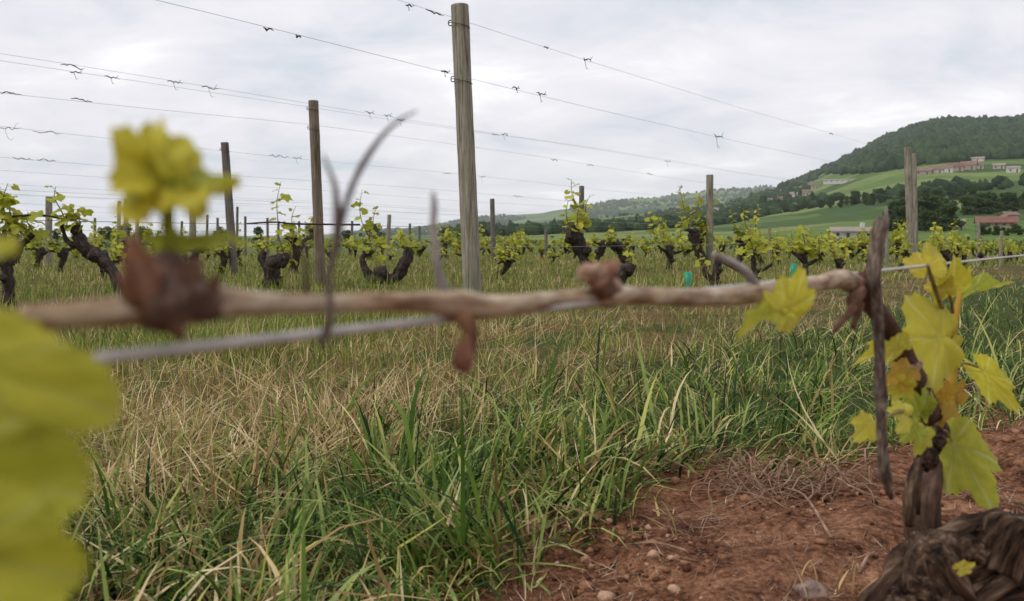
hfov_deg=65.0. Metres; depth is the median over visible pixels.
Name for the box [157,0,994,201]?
trellis wire
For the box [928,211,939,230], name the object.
broadleaf tree
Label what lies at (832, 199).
broadleaf tree
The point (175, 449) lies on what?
straw grass
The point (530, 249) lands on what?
grapevine
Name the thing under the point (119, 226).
vineyard post
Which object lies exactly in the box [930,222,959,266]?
grapevine
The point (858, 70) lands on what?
sky
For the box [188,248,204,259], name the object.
grapevine
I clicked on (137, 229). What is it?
vineyard post
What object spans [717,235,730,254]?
grapevine
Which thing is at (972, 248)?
grapevine
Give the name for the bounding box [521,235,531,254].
grapevine
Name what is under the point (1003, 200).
broadleaf tree
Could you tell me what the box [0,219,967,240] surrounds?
trellis wire
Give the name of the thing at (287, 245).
grapevine
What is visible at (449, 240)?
grapevine
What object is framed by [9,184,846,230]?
trellis wire
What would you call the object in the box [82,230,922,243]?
trellis wire
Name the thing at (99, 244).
grapevine
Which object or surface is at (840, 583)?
sparse grass
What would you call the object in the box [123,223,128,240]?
vineyard post
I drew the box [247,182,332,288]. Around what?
grapevine
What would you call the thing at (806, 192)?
house
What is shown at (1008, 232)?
broadleaf tree
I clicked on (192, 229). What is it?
vineyard post
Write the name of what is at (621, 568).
soil clods
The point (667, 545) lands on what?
dry stick
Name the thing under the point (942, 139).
hill forest
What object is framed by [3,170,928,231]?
trellis wire
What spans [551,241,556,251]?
grapevine
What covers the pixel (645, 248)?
grapevine
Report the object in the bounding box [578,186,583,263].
vineyard post
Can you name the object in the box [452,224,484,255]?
grapevine
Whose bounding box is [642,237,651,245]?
grapevine
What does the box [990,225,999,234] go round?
broadleaf tree
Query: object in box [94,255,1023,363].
trellis wire
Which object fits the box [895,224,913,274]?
grapevine
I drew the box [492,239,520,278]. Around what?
grapevine
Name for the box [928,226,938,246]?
grapevine
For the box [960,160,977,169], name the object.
house
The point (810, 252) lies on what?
grapevine
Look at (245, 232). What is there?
vineyard post
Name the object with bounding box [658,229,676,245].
grapevine
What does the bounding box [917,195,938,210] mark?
broadleaf tree
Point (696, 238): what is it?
grapevine
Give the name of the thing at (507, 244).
grapevine
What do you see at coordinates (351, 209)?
trellis wire
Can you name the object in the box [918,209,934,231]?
broadleaf tree
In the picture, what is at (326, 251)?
grapevine
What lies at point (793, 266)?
vine sleeve
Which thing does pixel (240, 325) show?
meadow grass
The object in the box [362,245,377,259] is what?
grapevine
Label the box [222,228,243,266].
grapevine
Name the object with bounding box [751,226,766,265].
grapevine
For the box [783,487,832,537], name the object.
dry stick
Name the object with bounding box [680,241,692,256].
grapevine
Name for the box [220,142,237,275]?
vineyard post
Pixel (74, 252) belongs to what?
grapevine
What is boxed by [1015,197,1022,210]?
broadleaf tree
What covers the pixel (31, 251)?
grapevine
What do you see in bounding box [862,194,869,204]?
broadleaf tree
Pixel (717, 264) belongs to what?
grapevine
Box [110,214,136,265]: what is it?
grapevine
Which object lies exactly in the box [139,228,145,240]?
broadleaf tree
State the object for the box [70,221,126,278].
grapevine
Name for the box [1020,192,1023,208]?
broadleaf tree
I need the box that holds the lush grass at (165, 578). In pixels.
[55,270,1023,600]
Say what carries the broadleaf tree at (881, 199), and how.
on the hill at (849, 215)
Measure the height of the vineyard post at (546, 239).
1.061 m
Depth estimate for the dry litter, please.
1.09 m
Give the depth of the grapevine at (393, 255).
17.11 m
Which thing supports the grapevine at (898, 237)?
on the ground at (744, 585)
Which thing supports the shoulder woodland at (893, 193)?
on the hill at (849, 215)
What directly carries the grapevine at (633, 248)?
on the ground at (744, 585)
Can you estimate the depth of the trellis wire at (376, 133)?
7.71 m
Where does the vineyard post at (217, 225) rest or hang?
on the ground at (744, 585)
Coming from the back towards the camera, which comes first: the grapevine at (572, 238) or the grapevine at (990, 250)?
the grapevine at (990, 250)
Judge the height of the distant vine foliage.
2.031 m
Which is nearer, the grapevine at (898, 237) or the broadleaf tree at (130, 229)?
the grapevine at (898, 237)
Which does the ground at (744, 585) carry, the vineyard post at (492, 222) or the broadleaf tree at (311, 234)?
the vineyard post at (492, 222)
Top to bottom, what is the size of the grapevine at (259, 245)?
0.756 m
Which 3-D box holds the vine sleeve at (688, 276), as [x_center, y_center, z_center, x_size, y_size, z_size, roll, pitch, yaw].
[1.384,-0.131,6.322,0.059,0.193,0.057,3,6,37]
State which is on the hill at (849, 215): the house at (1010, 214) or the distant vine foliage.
the house at (1010, 214)
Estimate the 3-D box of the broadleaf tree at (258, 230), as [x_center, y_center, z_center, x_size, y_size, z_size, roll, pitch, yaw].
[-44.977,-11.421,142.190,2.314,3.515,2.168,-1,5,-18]
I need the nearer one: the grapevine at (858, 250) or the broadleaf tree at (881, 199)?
the grapevine at (858, 250)
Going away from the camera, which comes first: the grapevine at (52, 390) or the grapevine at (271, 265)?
the grapevine at (52, 390)
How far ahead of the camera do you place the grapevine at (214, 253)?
24.84 m
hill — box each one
[238,186,775,237]
[354,158,1023,246]
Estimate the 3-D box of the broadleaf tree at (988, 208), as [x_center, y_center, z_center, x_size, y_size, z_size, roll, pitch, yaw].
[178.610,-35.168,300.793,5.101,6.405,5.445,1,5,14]
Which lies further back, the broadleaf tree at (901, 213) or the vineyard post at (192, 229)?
the broadleaf tree at (901, 213)
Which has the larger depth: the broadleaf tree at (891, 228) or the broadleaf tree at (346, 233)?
the broadleaf tree at (891, 228)
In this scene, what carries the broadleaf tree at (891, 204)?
on the hill at (849, 215)
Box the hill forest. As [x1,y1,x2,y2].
[730,113,1023,213]
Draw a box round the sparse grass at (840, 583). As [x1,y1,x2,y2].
[329,345,1023,600]
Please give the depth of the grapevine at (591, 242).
28.73 m
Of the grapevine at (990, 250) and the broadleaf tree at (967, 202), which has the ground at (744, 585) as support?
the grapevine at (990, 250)
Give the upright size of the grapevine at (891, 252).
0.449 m
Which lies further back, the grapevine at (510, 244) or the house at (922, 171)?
the house at (922, 171)
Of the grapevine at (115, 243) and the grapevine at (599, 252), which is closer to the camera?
the grapevine at (115, 243)
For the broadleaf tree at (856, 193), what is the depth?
583.85 m
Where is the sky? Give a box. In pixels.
[0,0,1023,236]
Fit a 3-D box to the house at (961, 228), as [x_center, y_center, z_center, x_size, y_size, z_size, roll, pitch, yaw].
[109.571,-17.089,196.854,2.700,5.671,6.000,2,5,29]
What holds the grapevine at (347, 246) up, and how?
on the ground at (744, 585)
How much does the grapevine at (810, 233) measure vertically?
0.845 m
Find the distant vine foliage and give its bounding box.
[18,230,1023,251]
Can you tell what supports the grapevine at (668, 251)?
on the ground at (744, 585)
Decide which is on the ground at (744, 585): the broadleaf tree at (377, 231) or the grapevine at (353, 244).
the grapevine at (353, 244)
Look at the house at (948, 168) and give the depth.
826.52 m
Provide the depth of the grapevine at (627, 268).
5.69 m
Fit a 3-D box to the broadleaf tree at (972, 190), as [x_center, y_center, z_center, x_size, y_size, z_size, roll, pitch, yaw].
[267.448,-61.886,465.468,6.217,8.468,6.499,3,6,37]
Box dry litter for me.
[317,420,1023,600]
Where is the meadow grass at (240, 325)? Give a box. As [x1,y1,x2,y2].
[0,247,1023,394]
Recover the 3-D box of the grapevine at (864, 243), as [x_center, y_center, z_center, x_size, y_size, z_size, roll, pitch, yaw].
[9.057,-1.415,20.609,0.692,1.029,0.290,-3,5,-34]
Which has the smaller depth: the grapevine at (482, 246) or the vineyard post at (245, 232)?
the grapevine at (482, 246)
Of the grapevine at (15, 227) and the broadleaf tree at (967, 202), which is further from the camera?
the broadleaf tree at (967, 202)
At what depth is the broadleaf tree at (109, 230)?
173.72 m
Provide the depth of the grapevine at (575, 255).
22.15 m
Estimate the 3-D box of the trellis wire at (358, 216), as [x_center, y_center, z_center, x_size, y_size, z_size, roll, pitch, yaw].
[6.078,-2.921,32.628,0.016,0.688,62.001,4,6,40]
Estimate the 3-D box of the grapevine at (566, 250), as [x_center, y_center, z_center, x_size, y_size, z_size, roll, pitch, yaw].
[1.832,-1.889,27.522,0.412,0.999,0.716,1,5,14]
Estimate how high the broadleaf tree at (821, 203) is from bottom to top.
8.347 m
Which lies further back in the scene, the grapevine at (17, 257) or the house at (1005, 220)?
the house at (1005, 220)
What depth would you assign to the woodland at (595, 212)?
5122.82 m
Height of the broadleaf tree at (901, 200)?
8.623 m
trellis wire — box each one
[0,53,1023,217]
[0,60,1008,213]
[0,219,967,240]
[1,126,972,227]
[1,189,964,236]
[2,157,973,231]
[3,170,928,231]
[5,93,969,221]
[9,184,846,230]
[15,194,847,232]
[17,195,807,231]
[19,203,868,236]
[32,210,811,236]
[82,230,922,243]
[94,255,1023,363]
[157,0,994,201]
[268,241,719,245]
[399,0,1001,185]
[562,243,1003,246]
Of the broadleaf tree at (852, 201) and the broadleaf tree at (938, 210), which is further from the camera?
the broadleaf tree at (852, 201)
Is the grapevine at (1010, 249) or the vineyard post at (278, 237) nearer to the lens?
the grapevine at (1010, 249)
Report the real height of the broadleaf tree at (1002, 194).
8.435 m
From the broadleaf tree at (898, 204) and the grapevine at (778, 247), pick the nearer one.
the grapevine at (778, 247)
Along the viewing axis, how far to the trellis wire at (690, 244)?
6.49 m
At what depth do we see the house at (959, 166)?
843.44 m
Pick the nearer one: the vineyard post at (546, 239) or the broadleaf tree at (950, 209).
the vineyard post at (546, 239)
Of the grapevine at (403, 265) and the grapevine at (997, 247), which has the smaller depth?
the grapevine at (403, 265)
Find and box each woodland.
[350,184,774,236]
[438,173,1023,237]
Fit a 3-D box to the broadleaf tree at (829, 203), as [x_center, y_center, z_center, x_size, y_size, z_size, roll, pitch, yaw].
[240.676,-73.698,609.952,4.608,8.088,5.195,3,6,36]
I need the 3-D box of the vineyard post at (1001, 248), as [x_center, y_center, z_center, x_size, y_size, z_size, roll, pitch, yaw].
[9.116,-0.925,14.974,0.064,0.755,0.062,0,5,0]
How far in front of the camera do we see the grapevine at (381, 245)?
25.71 m
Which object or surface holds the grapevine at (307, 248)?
on the ground at (744, 585)
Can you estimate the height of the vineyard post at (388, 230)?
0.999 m
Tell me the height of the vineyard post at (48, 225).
1.514 m
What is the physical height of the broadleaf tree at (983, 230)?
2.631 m
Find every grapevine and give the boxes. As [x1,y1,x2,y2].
[0,110,1023,600]
[0,184,56,304]
[1,218,35,263]
[27,241,44,259]
[31,228,51,267]
[38,221,77,271]
[43,185,121,295]
[66,246,80,258]
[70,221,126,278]
[91,228,107,262]
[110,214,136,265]
[110,236,125,252]
[142,223,160,252]
[180,226,198,260]
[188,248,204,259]
[205,250,211,260]
[211,249,220,257]
[214,222,240,274]
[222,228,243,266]
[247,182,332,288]
[253,236,271,256]
[274,242,285,252]
[278,246,291,262]
[284,212,312,272]
[284,239,291,257]
[298,232,313,258]
[324,239,330,257]
[342,238,351,255]
[344,190,413,283]
[350,237,362,257]
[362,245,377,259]
[376,235,385,254]
[383,246,396,260]
[399,231,414,248]
[412,241,430,256]
[437,222,453,258]
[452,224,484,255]
[479,235,485,258]
[482,236,490,253]
[485,245,496,255]
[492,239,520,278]
[496,230,524,257]
[500,236,509,253]
[507,230,524,260]
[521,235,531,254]
[526,243,534,251]
[536,244,545,257]
[547,246,561,264]
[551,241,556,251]
[559,178,595,264]
[559,233,568,254]
[566,243,576,258]
[586,234,597,252]
[590,227,616,261]
[604,222,634,263]
[615,251,636,285]
[629,235,639,255]
[638,239,649,257]
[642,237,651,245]
[645,211,688,268]
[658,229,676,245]
[676,185,717,267]
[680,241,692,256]
[694,237,760,286]
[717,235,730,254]
[729,204,760,261]
[735,222,787,281]
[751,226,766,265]
[767,227,785,264]
[781,224,829,276]
[794,229,812,263]
[810,238,827,262]
[820,238,829,252]
[824,229,851,269]
[838,237,844,256]
[844,235,859,259]
[853,233,863,255]
[856,225,872,260]
[862,232,870,265]
[884,232,892,258]
[889,247,894,254]
[891,220,905,259]
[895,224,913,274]
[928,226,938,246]
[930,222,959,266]
[947,219,963,268]
[956,236,970,265]
[969,242,976,255]
[976,237,986,265]
[984,242,990,255]
[987,241,994,255]
[994,238,999,255]
[995,238,1007,264]
[1002,240,1014,263]
[1009,245,1018,262]
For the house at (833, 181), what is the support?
on the hill at (849, 215)
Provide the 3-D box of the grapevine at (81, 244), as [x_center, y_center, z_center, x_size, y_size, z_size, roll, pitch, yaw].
[-3.487,-0.424,6.178,0.994,0.914,0.252,-1,5,-10]
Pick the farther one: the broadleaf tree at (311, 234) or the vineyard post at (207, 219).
the broadleaf tree at (311, 234)
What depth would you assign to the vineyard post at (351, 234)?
35.09 m
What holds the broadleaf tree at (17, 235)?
on the ground at (744, 585)
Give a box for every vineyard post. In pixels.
[45,196,52,264]
[117,201,120,241]
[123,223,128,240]
[135,224,138,238]
[189,218,195,255]
[205,215,208,252]
[216,218,218,250]
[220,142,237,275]
[236,207,238,244]
[244,216,246,253]
[266,218,268,255]
[276,221,279,253]
[306,100,325,286]
[350,221,352,252]
[385,214,390,266]
[418,227,420,245]
[448,3,481,293]
[490,199,495,260]
[544,229,547,255]
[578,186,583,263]
[706,175,713,266]
[768,227,771,259]
[884,206,888,266]
[904,147,914,272]
[912,153,918,251]
[976,221,980,264]
[998,231,1003,267]
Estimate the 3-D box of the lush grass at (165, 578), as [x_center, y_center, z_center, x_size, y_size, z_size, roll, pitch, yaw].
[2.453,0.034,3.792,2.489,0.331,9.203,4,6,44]
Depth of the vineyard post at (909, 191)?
11.48 m
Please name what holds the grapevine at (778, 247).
on the ground at (744, 585)
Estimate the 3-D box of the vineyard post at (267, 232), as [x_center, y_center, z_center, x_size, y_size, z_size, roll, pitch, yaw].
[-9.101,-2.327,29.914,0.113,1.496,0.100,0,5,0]
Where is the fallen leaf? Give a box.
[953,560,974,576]
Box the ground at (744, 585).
[0,237,1023,600]
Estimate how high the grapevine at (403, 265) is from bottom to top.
1.055 m
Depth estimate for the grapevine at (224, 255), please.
10.46 m
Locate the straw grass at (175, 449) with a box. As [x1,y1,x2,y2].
[51,267,1023,570]
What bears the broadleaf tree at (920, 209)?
on the hill at (849, 215)
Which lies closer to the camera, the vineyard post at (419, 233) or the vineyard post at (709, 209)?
the vineyard post at (709, 209)
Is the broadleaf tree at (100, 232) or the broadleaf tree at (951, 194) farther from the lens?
the broadleaf tree at (951, 194)
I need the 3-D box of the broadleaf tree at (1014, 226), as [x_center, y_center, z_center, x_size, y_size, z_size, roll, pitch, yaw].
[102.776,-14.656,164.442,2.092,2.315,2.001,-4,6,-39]
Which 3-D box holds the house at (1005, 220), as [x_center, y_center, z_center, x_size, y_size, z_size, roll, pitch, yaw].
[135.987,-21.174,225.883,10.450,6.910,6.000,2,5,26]
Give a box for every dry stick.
[625,541,686,551]
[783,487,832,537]
[858,551,874,573]
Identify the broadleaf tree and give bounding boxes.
[7,229,19,237]
[52,228,60,241]
[97,227,105,240]
[101,226,116,240]
[121,223,132,238]
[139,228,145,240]
[252,227,263,241]
[304,225,313,238]
[343,230,355,245]
[364,223,385,239]
[800,200,805,208]
[818,199,825,207]
[825,196,834,204]
[826,198,831,207]
[837,195,844,206]
[844,196,849,204]
[848,195,856,204]
[850,190,861,203]
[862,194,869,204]
[867,193,877,204]
[876,188,886,202]
[882,200,896,215]
[888,210,896,230]
[891,201,900,214]
[892,205,905,228]
[898,196,905,205]
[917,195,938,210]
[918,206,925,212]
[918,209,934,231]
[921,187,930,198]
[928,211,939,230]
[929,208,942,220]
[930,199,943,209]
[932,187,944,197]
[936,200,965,229]
[937,213,950,230]
[947,188,955,199]
[958,188,968,199]
[958,195,976,214]
[968,186,978,195]
[972,192,987,213]
[975,223,987,234]
[980,198,996,213]
[984,191,997,212]
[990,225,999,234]
[993,198,1002,212]
[999,192,1011,210]
[1000,194,1008,210]
[1004,192,1018,211]
[1004,228,1010,235]
[1010,223,1018,233]
[1014,226,1023,234]
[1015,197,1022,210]
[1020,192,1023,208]
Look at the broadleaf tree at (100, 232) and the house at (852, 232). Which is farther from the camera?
the broadleaf tree at (100, 232)
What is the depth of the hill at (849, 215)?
532.66 m
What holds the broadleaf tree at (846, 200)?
on the hill at (849, 215)
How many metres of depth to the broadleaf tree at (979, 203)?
303.09 m
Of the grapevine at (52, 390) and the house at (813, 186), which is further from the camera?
the house at (813, 186)
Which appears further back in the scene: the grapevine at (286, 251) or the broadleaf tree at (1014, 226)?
the broadleaf tree at (1014, 226)
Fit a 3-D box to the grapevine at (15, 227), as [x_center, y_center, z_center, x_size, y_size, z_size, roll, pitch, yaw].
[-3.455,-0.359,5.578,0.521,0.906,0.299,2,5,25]
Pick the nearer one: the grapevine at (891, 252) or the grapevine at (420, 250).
the grapevine at (420, 250)
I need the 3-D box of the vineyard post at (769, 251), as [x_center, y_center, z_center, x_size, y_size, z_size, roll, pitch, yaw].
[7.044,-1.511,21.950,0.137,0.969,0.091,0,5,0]
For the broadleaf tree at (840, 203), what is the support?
on the hill at (849, 215)
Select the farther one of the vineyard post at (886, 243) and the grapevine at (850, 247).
the grapevine at (850, 247)
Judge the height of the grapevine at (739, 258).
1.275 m
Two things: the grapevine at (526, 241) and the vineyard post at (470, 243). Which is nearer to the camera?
the vineyard post at (470, 243)
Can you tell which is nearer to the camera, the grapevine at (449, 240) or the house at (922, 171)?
the grapevine at (449, 240)
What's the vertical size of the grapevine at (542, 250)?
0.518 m
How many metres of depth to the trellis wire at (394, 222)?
26.01 m
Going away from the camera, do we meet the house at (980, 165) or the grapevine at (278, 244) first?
the grapevine at (278, 244)
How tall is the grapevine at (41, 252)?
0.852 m
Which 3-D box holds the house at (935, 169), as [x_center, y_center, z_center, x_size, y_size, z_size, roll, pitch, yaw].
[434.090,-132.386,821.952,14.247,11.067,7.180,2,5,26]
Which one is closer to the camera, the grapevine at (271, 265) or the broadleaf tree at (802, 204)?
the grapevine at (271, 265)
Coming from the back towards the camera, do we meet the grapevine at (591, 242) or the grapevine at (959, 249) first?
the grapevine at (591, 242)
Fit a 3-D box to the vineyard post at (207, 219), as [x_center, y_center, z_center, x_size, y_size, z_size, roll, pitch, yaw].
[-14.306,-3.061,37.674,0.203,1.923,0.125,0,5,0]
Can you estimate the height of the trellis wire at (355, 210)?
0.667 m
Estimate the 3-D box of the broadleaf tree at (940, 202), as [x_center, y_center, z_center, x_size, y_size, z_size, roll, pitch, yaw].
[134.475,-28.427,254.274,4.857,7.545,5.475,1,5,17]
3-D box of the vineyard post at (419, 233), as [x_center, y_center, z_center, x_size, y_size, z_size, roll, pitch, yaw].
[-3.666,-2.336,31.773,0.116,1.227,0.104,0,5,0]
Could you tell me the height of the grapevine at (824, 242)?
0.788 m
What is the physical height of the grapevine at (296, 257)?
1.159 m
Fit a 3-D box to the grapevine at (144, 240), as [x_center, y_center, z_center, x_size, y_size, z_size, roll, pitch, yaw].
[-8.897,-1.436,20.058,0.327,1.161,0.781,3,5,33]
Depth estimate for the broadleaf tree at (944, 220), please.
182.76 m
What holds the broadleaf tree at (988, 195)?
on the hill at (849, 215)
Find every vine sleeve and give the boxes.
[684,272,691,287]
[790,263,796,277]
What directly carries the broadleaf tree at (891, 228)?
on the hill at (849, 215)
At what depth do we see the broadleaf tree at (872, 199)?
518.88 m
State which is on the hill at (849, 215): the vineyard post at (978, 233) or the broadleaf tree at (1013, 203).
the broadleaf tree at (1013, 203)
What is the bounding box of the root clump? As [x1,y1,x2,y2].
[642,439,906,518]
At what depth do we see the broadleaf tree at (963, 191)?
455.36 m
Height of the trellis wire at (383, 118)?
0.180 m
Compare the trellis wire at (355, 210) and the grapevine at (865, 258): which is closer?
the grapevine at (865, 258)
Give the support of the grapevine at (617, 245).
on the ground at (744, 585)
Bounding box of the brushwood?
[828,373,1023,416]
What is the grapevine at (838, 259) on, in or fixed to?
on the ground at (744, 585)
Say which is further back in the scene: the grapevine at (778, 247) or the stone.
the grapevine at (778, 247)
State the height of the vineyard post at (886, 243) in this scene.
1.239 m
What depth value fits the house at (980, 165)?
860.06 m
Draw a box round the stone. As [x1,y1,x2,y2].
[793,580,827,598]
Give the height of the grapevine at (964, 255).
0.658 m
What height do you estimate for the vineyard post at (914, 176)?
1.856 m
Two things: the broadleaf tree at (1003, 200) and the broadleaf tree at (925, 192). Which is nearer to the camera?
the broadleaf tree at (1003, 200)
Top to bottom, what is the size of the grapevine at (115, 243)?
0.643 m
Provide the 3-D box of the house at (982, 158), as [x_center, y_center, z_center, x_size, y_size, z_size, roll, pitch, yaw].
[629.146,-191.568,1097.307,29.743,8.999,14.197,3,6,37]
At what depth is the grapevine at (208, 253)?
21.11 m
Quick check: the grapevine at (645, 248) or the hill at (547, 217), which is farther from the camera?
the hill at (547, 217)
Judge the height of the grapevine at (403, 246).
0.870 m
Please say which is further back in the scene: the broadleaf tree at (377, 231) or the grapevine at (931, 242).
the broadleaf tree at (377, 231)
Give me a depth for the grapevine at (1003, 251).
16.96 m
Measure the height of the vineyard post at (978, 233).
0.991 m
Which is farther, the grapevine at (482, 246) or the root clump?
the grapevine at (482, 246)
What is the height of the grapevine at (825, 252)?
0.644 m
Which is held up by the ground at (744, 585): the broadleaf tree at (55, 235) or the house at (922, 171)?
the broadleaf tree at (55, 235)
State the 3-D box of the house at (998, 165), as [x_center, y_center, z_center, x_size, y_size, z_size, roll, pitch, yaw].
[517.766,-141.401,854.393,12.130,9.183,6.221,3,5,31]
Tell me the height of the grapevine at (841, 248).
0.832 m
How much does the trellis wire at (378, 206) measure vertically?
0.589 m
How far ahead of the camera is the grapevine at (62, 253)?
12.14 m
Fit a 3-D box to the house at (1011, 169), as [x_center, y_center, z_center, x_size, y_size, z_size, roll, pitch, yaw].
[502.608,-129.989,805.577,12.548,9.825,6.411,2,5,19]
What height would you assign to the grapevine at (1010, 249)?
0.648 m
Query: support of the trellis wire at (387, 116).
attached to the vineyard post at (317, 203)
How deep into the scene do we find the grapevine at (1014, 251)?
18.76 m
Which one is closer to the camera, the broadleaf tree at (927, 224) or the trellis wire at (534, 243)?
the trellis wire at (534, 243)
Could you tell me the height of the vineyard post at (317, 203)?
1.805 m
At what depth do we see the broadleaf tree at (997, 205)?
309.44 m
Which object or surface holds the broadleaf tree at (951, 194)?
on the hill at (849, 215)
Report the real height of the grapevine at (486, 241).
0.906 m
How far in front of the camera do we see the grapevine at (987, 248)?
32.66 m
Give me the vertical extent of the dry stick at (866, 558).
0.015 m
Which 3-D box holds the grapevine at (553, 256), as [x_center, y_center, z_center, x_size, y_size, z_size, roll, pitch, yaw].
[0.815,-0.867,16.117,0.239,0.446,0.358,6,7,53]
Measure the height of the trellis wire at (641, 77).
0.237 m
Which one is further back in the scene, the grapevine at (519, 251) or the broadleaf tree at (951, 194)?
the broadleaf tree at (951, 194)
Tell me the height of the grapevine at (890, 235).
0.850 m
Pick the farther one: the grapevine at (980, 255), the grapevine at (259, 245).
the grapevine at (259, 245)
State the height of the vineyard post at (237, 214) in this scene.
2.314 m
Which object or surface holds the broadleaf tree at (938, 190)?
on the hill at (849, 215)
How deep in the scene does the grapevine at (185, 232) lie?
17.17 m
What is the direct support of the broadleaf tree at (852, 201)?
on the hill at (849, 215)
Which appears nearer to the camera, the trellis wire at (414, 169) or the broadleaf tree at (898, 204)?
the trellis wire at (414, 169)
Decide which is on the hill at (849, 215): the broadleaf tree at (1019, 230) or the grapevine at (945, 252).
the broadleaf tree at (1019, 230)
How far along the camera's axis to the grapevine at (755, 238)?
7.51 m
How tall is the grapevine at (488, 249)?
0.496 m
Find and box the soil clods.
[340,417,1023,600]
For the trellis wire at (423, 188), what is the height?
0.587 m
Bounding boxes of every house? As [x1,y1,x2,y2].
[802,189,810,195]
[811,184,818,189]
[822,178,855,184]
[828,222,871,238]
[917,168,931,175]
[928,165,943,173]
[943,164,953,172]
[947,163,964,170]
[955,219,965,229]
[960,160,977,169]
[971,156,985,160]
[974,213,1018,226]
[977,161,983,168]
[992,163,1005,168]
[996,212,1020,219]
[1005,166,1020,172]

